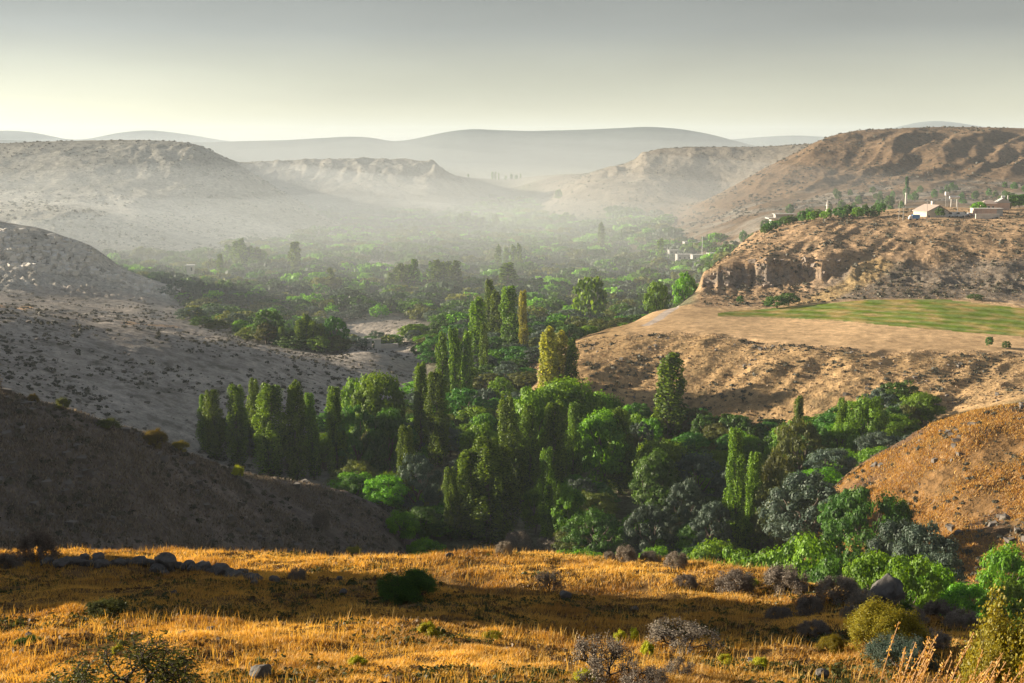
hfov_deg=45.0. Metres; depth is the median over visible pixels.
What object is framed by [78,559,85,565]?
rock
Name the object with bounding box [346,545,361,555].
yellow flower
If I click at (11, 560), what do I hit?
dry bush
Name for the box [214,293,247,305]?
silvery tree
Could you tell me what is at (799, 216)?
broadleaf tree
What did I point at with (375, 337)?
broadleaf tree
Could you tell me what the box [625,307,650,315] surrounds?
silvery tree
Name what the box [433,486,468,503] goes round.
silvery tree
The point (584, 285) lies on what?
broadleaf tree
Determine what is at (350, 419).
broadleaf tree
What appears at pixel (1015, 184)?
broadleaf tree
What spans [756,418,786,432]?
broadleaf tree
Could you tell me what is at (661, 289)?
broadleaf tree
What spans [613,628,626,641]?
yellow flower
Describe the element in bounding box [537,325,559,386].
poplar tree
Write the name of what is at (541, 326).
silvery tree
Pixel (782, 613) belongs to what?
dry bush
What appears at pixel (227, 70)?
sky
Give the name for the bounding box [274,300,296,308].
silvery tree
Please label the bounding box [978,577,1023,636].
broadleaf tree
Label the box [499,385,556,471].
broadleaf tree
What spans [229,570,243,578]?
rock
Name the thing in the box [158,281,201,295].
silvery tree
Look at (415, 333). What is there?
silvery tree
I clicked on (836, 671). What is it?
green herbs
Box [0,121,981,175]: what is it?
mountains
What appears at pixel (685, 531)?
broadleaf tree
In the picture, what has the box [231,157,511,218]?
hill
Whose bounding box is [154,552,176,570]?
rock
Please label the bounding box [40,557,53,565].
rock
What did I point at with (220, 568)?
rock
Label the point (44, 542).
dry bush
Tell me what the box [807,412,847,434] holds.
broadleaf tree
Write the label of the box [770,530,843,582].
broadleaf tree
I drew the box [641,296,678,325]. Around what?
dirt track
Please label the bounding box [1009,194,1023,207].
broadleaf tree
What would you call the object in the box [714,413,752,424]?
broadleaf tree
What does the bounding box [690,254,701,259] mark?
village house
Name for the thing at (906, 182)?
cypress tree
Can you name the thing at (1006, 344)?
bush
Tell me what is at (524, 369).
broadleaf tree
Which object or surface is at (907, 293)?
scrub
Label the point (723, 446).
broadleaf tree
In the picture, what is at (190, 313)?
silvery tree
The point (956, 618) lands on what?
dry bush
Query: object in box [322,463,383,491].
olive green tree
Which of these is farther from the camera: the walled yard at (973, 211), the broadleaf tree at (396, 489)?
the walled yard at (973, 211)
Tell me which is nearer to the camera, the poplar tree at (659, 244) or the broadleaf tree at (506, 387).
the broadleaf tree at (506, 387)
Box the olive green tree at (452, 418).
[445,413,461,427]
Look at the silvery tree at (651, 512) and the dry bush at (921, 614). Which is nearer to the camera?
the dry bush at (921, 614)
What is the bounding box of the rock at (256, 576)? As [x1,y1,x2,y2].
[248,573,262,580]
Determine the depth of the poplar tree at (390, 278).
707.09 m
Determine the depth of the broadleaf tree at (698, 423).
313.31 m
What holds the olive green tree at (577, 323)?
on the hillside at (708, 365)
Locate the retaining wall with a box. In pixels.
[975,214,999,218]
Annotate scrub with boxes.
[0,126,1023,263]
[0,289,1023,488]
[0,386,1023,585]
[8,208,1023,306]
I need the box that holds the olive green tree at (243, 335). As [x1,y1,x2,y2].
[234,326,269,340]
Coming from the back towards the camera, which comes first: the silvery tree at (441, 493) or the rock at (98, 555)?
the silvery tree at (441, 493)
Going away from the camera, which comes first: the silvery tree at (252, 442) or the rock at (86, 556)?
the rock at (86, 556)
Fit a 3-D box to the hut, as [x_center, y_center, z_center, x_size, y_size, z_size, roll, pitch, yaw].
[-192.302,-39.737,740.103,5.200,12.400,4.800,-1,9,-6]
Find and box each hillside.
[0,221,180,299]
[0,266,422,490]
[0,395,421,556]
[533,301,1023,435]
[697,207,1023,307]
[793,404,1023,622]
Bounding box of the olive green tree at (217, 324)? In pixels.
[203,321,230,330]
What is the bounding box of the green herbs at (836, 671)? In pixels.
[0,547,985,682]
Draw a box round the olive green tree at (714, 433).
[704,427,745,450]
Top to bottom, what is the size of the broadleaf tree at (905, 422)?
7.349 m
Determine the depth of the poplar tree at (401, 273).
701.79 m
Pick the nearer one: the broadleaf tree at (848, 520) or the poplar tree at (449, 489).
the broadleaf tree at (848, 520)
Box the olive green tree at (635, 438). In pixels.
[627,433,639,448]
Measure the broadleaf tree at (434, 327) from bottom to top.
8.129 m
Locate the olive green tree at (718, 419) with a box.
[712,416,755,430]
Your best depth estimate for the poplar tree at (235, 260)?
829.19 m
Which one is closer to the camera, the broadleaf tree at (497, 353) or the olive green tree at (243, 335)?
the broadleaf tree at (497, 353)
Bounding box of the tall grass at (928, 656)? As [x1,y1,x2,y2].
[880,622,1023,682]
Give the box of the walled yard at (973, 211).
[970,208,1003,215]
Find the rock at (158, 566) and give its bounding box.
[150,563,166,572]
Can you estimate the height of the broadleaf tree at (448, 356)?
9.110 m
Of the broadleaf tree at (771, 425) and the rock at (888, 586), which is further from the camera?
the broadleaf tree at (771, 425)
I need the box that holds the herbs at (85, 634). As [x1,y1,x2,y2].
[0,548,968,682]
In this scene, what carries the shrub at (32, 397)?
on the hillside at (305, 515)
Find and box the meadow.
[0,548,984,682]
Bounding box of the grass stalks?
[0,543,1015,682]
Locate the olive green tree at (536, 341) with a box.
[529,337,567,346]
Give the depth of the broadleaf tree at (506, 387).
369.35 m
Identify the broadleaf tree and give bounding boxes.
[189,316,212,326]
[230,319,247,332]
[245,318,255,322]
[251,310,285,343]
[269,327,294,341]
[269,331,298,344]
[274,333,316,348]
[306,335,330,352]
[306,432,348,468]
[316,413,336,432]
[323,316,350,338]
[326,470,375,493]
[327,403,379,465]
[333,482,351,490]
[336,474,374,499]
[339,373,386,435]
[351,369,407,438]
[352,452,371,460]
[359,407,418,473]
[361,336,387,347]
[361,474,410,508]
[375,471,416,504]
[382,334,404,344]
[385,509,420,546]
[386,488,424,512]
[396,324,425,338]
[399,381,414,395]
[401,399,413,409]
[401,549,435,556]
[402,323,429,330]
[402,506,447,538]
[403,505,460,536]
[404,412,413,428]
[405,536,446,554]
[410,342,426,355]
[412,333,438,342]
[414,336,448,354]
[415,350,440,364]
[418,444,435,460]
[426,322,449,334]
[437,495,465,514]
[438,323,475,334]
[439,341,463,357]
[444,387,481,421]
[454,421,498,467]
[455,405,499,428]
[455,423,494,434]
[456,367,479,378]
[469,412,498,431]
[471,413,496,429]
[476,363,512,375]
[479,396,519,413]
[487,336,502,351]
[488,346,512,361]
[488,376,515,397]
[496,346,539,367]
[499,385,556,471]
[502,331,518,345]
[507,367,536,373]
[511,358,529,368]
[512,347,529,365]
[518,327,538,335]
[527,321,555,329]
[528,375,606,471]
[543,483,590,531]
[549,320,565,327]
[555,324,581,339]
[556,548,602,556]
[560,474,606,492]
[560,505,631,555]
[566,327,584,338]
[572,276,607,317]
[575,407,630,483]
[578,325,599,336]
[578,389,628,447]
[586,482,620,509]
[593,316,616,323]
[605,467,634,490]
[617,512,668,546]
[624,314,643,322]
[624,404,637,422]
[626,402,653,416]
[628,412,645,430]
[628,437,692,481]
[628,447,683,514]
[638,544,671,560]
[639,417,663,441]
[642,280,671,313]
[655,537,695,555]
[670,271,697,303]
[671,431,712,447]
[673,520,710,548]
[675,408,712,433]
[675,439,714,452]
[677,543,705,556]
[684,472,712,498]
[686,536,734,563]
[690,413,716,435]
[701,448,732,477]
[702,437,719,445]
[702,495,737,513]
[711,449,749,470]
[713,544,754,566]
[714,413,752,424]
[715,434,750,451]
[718,414,755,436]
[720,516,769,547]
[727,422,766,443]
[739,230,747,241]
[740,434,763,456]
[741,543,807,573]
[744,453,772,467]
[754,421,779,439]
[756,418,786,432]
[758,441,775,455]
[760,219,768,227]
[760,226,769,233]
[761,223,773,230]
[763,421,803,469]
[763,430,774,444]
[764,220,778,230]
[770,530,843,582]
[779,216,786,225]
[782,215,791,223]
[785,204,794,212]
[787,215,795,222]
[788,416,820,429]
[791,494,821,509]
[797,210,806,222]
[799,427,837,457]
[799,466,844,486]
[805,212,815,221]
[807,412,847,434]
[808,551,850,583]
[817,488,868,541]
[819,211,826,219]
[819,406,853,424]
[820,485,910,566]
[823,447,861,466]
[824,423,834,439]
[825,208,831,218]
[825,422,859,453]
[832,207,843,217]
[832,418,866,445]
[834,191,841,200]
[837,199,845,209]
[838,209,848,218]
[842,394,893,449]
[842,547,904,599]
[843,204,852,212]
[850,207,863,218]
[854,446,886,464]
[855,195,862,205]
[861,203,869,211]
[864,208,876,216]
[866,405,911,430]
[872,552,943,609]
[876,202,885,211]
[876,428,898,449]
[877,194,883,200]
[879,380,921,402]
[883,497,917,550]
[884,195,894,206]
[886,414,920,434]
[891,391,916,403]
[893,431,907,437]
[899,391,946,422]
[907,560,966,609]
[911,191,918,202]
[917,185,923,191]
[931,189,937,197]
[935,207,944,217]
[936,580,987,623]
[949,182,955,191]
[970,201,987,207]
[971,191,977,200]
[975,540,1023,617]
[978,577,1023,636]
[985,188,991,195]
[991,190,998,197]
[1000,195,1023,208]
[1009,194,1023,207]
[1010,182,1018,190]
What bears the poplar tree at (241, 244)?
on the ground at (72, 226)
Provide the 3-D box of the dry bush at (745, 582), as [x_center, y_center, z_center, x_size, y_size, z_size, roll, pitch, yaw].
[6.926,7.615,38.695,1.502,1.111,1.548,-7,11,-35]
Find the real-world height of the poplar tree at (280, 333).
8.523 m
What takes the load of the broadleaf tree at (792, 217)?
on the hillside at (911, 256)
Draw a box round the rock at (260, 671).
[249,664,270,679]
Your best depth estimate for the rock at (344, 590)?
35.64 m
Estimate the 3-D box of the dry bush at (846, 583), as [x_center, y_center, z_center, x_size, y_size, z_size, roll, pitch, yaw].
[9.274,7.172,35.217,1.412,1.081,1.370,-1,9,-4]
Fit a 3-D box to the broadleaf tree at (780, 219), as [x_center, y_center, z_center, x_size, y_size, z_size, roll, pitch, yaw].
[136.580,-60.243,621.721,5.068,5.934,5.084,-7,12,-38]
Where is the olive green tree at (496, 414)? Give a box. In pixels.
[493,408,499,418]
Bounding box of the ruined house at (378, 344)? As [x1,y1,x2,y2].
[351,337,397,348]
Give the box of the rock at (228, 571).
[224,568,234,577]
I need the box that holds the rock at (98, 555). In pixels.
[92,552,104,561]
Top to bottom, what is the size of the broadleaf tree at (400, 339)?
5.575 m
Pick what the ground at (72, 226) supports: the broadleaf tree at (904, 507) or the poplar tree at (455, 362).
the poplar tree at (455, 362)
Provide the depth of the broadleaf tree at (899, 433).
268.49 m
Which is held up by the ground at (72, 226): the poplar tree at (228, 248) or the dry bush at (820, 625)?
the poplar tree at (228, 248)
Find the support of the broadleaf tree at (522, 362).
on the ground at (72, 226)
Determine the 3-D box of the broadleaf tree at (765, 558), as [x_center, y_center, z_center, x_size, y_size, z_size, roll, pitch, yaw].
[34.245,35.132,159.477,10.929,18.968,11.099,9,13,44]
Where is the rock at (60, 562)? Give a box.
[52,558,69,567]
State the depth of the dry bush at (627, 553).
44.55 m
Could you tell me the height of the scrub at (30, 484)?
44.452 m
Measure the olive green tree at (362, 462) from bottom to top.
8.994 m
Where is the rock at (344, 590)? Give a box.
[339,588,346,593]
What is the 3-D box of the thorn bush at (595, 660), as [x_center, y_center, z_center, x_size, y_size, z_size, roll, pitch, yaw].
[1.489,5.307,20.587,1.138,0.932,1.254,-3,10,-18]
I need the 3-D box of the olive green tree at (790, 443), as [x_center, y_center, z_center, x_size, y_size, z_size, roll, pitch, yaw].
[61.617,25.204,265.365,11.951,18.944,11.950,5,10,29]
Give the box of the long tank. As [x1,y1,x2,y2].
[949,196,959,206]
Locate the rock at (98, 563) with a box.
[94,560,102,567]
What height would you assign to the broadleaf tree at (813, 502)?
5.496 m
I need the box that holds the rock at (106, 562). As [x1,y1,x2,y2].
[97,559,109,566]
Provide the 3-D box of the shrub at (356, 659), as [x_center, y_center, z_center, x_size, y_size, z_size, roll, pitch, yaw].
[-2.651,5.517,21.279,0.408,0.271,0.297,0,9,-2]
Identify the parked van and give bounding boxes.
[948,212,956,216]
[955,212,964,216]
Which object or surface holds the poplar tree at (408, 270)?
on the ground at (72, 226)
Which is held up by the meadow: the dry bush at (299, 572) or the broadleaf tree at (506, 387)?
the dry bush at (299, 572)
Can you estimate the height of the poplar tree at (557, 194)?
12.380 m
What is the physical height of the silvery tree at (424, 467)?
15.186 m
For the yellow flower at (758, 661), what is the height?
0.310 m
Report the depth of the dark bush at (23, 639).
24.80 m
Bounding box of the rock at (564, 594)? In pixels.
[559,590,571,598]
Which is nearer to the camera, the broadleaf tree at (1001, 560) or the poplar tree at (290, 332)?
the broadleaf tree at (1001, 560)
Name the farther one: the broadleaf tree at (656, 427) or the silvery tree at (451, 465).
the broadleaf tree at (656, 427)
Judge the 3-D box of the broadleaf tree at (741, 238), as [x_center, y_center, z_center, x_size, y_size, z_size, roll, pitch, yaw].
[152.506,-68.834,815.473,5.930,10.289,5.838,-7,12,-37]
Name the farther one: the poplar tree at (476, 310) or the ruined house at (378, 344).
the ruined house at (378, 344)
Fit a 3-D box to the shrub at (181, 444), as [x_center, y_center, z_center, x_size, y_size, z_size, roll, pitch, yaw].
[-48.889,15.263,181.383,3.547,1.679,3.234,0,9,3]
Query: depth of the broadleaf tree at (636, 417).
320.32 m
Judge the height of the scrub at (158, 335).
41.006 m
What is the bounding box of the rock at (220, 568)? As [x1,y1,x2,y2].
[214,563,229,575]
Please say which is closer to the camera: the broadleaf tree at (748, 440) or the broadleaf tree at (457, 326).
the broadleaf tree at (748, 440)
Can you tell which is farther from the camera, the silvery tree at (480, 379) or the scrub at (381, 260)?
the scrub at (381, 260)
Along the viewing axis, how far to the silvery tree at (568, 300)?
621.27 m
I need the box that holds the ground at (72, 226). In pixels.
[0,188,1023,559]
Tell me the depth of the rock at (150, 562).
42.23 m
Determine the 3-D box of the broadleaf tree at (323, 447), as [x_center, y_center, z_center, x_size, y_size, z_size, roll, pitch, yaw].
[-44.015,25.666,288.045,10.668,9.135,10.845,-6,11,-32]
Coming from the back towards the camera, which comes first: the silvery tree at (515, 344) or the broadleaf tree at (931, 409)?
the silvery tree at (515, 344)
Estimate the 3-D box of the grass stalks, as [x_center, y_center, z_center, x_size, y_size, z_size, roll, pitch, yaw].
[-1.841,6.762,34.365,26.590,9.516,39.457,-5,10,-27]
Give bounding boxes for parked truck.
[908,215,919,219]
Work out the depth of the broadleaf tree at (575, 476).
260.51 m
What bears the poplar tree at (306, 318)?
on the hillside at (92, 290)
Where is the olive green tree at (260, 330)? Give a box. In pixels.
[253,321,277,344]
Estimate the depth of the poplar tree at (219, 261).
760.90 m
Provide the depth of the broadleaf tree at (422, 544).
212.55 m
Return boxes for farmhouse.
[912,201,949,217]
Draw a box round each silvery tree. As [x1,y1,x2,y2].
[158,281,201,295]
[173,307,206,318]
[175,293,209,302]
[202,306,226,319]
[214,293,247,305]
[223,312,246,326]
[239,426,276,449]
[264,292,289,299]
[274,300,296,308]
[311,294,335,300]
[324,288,360,302]
[326,311,345,318]
[336,290,371,303]
[345,304,374,314]
[347,335,369,346]
[367,331,384,345]
[370,298,384,303]
[377,291,402,303]
[381,299,397,314]
[394,452,442,508]
[398,421,424,439]
[402,294,432,302]
[404,330,423,343]
[408,382,447,399]
[422,310,439,319]
[428,297,447,306]
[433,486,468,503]
[441,427,462,456]
[442,459,459,476]
[447,326,468,338]
[452,306,470,311]
[456,317,469,323]
[460,355,497,371]
[471,388,496,404]
[478,372,493,388]
[487,332,503,336]
[493,364,522,377]
[495,361,518,368]
[503,342,528,347]
[504,391,534,398]
[516,347,541,362]
[527,324,551,334]
[529,329,565,339]
[554,309,584,318]
[559,296,572,305]
[563,477,599,508]
[570,311,601,317]
[585,313,605,318]
[620,502,679,554]
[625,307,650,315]
[626,421,654,443]
[663,476,706,533]
[670,450,725,499]
[673,543,699,552]
[689,500,733,544]
[715,465,752,500]
[756,469,841,556]
[772,509,820,541]
[800,447,858,478]
[853,430,899,454]
[856,391,902,406]
[865,517,925,588]
[867,387,886,404]
[891,520,963,597]
[892,433,910,443]
[893,402,925,418]
[912,551,967,602]
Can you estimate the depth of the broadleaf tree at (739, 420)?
309.51 m
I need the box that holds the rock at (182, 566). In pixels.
[179,563,185,569]
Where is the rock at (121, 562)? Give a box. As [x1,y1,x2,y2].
[110,558,125,566]
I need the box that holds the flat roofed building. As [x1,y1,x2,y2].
[765,213,795,222]
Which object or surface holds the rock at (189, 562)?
on the meadow
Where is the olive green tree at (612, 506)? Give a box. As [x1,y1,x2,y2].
[565,490,619,515]
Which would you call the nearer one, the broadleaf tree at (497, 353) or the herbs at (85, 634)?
the herbs at (85, 634)
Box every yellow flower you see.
[111,644,124,654]
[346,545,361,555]
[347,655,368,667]
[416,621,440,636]
[482,630,502,639]
[572,668,601,682]
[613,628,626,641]
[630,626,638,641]
[639,640,654,656]
[717,653,734,664]
[749,655,768,667]
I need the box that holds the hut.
[185,264,194,274]
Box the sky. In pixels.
[0,0,1023,140]
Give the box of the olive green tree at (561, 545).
[551,518,604,550]
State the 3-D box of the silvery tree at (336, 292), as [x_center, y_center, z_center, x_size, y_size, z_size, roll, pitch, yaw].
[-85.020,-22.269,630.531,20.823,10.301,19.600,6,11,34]
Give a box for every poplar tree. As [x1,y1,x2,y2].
[195,394,212,451]
[202,389,227,460]
[216,253,223,271]
[221,244,233,264]
[224,384,249,465]
[229,241,241,263]
[236,238,246,265]
[242,245,254,266]
[245,377,264,456]
[249,382,289,477]
[251,246,262,262]
[259,250,267,259]
[277,326,286,346]
[282,379,310,480]
[287,241,301,272]
[287,330,295,342]
[293,319,306,349]
[302,314,311,348]
[302,392,321,479]
[306,320,316,350]
[314,323,326,352]
[324,385,347,473]
[327,267,334,289]
[384,272,395,283]
[392,266,398,283]
[395,263,407,284]
[395,424,414,511]
[403,264,410,286]
[408,259,420,287]
[412,361,430,462]
[422,369,451,466]
[425,261,435,282]
[430,259,442,281]
[434,331,451,395]
[440,261,448,280]
[441,466,460,540]
[443,261,451,280]
[448,326,462,407]
[449,260,462,284]
[454,446,488,539]
[459,329,473,409]
[464,436,510,544]
[468,296,490,353]
[479,322,490,371]
[484,279,494,321]
[488,289,505,332]
[488,442,522,540]
[494,244,501,266]
[496,394,526,503]
[497,262,518,285]
[498,285,520,340]
[509,244,517,263]
[515,243,522,264]
[517,289,528,345]
[520,403,541,499]
[536,399,570,489]
[536,446,555,541]
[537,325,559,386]
[547,478,563,548]
[549,330,568,379]
[554,189,562,198]
[563,212,569,222]
[563,337,579,381]
[564,401,584,477]
[598,222,605,244]
[605,406,635,494]
[649,352,690,438]
[657,238,664,257]
[720,427,748,555]
[743,451,763,554]
[792,395,805,436]
[835,397,848,443]
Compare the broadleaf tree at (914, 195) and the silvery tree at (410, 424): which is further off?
the broadleaf tree at (914, 195)
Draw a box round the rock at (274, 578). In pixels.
[269,575,280,581]
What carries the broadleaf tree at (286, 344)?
on the hillside at (92, 290)
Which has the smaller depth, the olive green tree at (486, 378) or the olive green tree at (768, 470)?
the olive green tree at (768, 470)
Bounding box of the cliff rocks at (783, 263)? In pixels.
[706,256,843,287]
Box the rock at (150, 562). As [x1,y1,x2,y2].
[146,559,155,566]
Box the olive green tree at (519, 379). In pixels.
[506,371,537,388]
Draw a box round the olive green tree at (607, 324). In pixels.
[585,318,618,333]
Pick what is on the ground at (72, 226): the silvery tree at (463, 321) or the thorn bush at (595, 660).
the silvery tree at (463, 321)
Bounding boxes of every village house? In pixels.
[668,249,680,258]
[675,253,690,260]
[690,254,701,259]
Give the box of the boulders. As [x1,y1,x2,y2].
[0,228,172,299]
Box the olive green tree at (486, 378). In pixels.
[468,372,503,389]
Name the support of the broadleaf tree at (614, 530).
on the ground at (72, 226)
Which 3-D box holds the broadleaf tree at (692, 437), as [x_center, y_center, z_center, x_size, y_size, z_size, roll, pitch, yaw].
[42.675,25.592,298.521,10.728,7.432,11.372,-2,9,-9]
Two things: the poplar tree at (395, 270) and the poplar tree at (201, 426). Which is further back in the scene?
the poplar tree at (395, 270)
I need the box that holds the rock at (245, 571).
[238,568,248,573]
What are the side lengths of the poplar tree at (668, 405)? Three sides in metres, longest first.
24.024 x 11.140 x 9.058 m
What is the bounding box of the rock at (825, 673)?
[815,668,829,679]
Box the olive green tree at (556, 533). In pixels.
[553,513,622,550]
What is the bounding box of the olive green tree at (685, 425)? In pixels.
[680,407,711,435]
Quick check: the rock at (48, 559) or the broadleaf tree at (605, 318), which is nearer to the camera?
the rock at (48, 559)
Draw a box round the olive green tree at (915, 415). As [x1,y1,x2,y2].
[894,405,924,425]
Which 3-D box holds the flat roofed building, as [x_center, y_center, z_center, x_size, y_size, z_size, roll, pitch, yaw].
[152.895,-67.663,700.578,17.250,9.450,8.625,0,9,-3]
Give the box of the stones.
[0,306,1023,555]
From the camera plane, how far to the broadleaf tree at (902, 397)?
300.94 m
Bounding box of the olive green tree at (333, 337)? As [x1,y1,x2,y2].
[327,335,352,352]
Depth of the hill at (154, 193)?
1162.21 m
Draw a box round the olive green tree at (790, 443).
[770,416,828,471]
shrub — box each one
[27,393,39,401]
[54,397,71,408]
[95,417,121,429]
[142,427,168,448]
[171,440,189,451]
[230,465,243,477]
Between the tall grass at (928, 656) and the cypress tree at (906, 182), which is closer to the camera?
the tall grass at (928, 656)
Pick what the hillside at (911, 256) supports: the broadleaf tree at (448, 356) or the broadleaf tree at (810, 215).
the broadleaf tree at (810, 215)
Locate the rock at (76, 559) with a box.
[72,556,80,564]
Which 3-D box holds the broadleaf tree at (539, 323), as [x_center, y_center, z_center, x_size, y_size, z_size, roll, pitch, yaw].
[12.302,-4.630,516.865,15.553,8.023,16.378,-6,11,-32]
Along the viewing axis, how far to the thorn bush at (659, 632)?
26.68 m
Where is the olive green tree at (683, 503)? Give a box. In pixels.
[673,498,706,519]
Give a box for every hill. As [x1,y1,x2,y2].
[0,140,390,251]
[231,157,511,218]
[512,144,810,211]
[632,127,1023,275]
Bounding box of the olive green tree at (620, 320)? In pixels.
[609,317,631,323]
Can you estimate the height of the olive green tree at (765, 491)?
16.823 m
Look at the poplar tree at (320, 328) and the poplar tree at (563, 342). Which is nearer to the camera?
the poplar tree at (563, 342)
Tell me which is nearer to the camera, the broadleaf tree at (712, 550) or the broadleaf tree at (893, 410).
the broadleaf tree at (712, 550)
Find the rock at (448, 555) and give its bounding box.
[445,552,453,557]
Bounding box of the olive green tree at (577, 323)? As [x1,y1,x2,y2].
[573,320,586,327]
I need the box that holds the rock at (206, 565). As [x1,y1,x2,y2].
[198,561,211,571]
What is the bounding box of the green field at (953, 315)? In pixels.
[718,298,1023,336]
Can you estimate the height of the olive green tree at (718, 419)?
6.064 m
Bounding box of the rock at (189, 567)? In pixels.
[187,565,196,570]
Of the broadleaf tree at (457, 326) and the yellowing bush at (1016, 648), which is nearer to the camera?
the yellowing bush at (1016, 648)
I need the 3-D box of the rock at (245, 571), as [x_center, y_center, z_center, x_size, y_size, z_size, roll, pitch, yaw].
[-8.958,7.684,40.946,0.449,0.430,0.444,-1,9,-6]
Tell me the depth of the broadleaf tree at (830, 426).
289.41 m
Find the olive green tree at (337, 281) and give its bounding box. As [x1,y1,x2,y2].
[320,276,343,290]
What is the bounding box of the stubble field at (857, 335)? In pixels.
[630,307,1023,352]
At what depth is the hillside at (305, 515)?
158.26 m
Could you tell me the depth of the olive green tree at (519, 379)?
381.44 m
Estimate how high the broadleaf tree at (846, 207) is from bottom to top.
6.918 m
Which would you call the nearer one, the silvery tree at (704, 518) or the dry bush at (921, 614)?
the dry bush at (921, 614)
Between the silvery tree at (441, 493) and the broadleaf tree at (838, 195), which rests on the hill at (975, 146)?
the broadleaf tree at (838, 195)
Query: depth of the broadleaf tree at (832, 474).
231.66 m
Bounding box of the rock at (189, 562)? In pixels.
[183,560,194,566]
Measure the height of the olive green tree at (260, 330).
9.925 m
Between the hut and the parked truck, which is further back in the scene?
the hut
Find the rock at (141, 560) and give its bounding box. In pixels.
[131,556,146,565]
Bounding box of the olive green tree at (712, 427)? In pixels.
[700,422,728,438]
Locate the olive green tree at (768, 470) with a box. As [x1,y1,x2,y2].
[753,452,795,504]
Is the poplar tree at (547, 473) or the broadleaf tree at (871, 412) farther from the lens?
the broadleaf tree at (871, 412)
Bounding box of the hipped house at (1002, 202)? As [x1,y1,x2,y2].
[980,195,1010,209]
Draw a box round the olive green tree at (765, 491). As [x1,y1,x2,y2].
[750,471,805,548]
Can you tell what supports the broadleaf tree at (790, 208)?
on the hill at (975, 146)
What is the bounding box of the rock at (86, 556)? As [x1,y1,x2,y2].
[80,553,89,559]
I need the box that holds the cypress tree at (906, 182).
[905,176,908,192]
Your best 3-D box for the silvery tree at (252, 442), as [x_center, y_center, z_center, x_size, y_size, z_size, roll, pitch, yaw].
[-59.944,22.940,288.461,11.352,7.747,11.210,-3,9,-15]
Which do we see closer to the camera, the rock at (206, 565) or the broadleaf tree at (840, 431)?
the rock at (206, 565)
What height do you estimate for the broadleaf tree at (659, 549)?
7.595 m
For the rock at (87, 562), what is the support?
on the meadow
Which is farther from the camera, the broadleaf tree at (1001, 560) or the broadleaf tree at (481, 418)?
the broadleaf tree at (481, 418)
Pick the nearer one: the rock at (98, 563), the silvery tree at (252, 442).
the rock at (98, 563)
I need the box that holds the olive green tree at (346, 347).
[319,338,352,352]
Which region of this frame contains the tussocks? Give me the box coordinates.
[0,215,1023,435]
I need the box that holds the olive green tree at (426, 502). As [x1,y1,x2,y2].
[421,485,443,506]
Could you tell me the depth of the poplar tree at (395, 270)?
713.38 m
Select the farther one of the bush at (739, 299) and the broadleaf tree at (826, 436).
the bush at (739, 299)
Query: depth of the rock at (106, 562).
41.04 m
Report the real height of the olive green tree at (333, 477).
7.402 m
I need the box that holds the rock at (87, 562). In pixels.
[84,560,93,566]
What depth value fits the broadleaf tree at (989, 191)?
955.34 m
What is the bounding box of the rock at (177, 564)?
[174,561,181,568]
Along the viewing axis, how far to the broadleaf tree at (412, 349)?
475.60 m
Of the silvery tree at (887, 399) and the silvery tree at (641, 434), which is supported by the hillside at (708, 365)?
the silvery tree at (887, 399)
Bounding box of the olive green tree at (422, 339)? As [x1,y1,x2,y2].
[420,335,435,347]
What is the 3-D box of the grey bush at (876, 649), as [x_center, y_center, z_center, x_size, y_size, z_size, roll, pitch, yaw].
[7.534,6.051,23.983,1.497,0.995,1.203,6,11,33]
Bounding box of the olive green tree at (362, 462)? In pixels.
[343,458,380,473]
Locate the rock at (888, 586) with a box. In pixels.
[870,573,904,604]
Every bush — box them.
[0,549,22,569]
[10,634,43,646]
[15,524,60,563]
[25,627,218,682]
[76,597,130,619]
[288,568,306,580]
[311,507,330,532]
[375,567,439,605]
[494,541,512,555]
[504,527,534,552]
[534,569,564,593]
[535,534,564,553]
[568,631,637,682]
[602,551,616,560]
[611,657,670,682]
[615,544,637,562]
[639,550,661,562]
[641,615,723,655]
[661,655,695,675]
[662,551,688,570]
[672,573,697,589]
[714,567,757,594]
[736,296,743,302]
[762,296,789,307]
[763,562,813,596]
[763,604,792,618]
[779,293,800,305]
[793,592,826,617]
[795,619,831,637]
[813,633,848,654]
[814,574,859,604]
[839,604,859,617]
[840,593,932,658]
[845,587,876,608]
[863,630,940,672]
[894,599,916,617]
[901,604,930,625]
[911,626,952,650]
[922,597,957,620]
[941,607,986,630]
[948,573,1023,682]
[952,620,1015,682]
[965,294,984,299]
[985,337,993,345]
[1002,341,1011,347]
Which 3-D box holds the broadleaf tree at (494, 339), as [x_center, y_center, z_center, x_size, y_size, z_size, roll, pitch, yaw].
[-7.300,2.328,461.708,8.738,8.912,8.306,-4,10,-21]
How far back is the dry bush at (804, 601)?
33.48 m
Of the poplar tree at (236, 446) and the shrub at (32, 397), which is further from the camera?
the poplar tree at (236, 446)
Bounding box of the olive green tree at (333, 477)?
[327,469,357,487]
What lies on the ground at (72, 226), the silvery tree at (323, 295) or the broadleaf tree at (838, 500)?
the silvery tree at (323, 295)

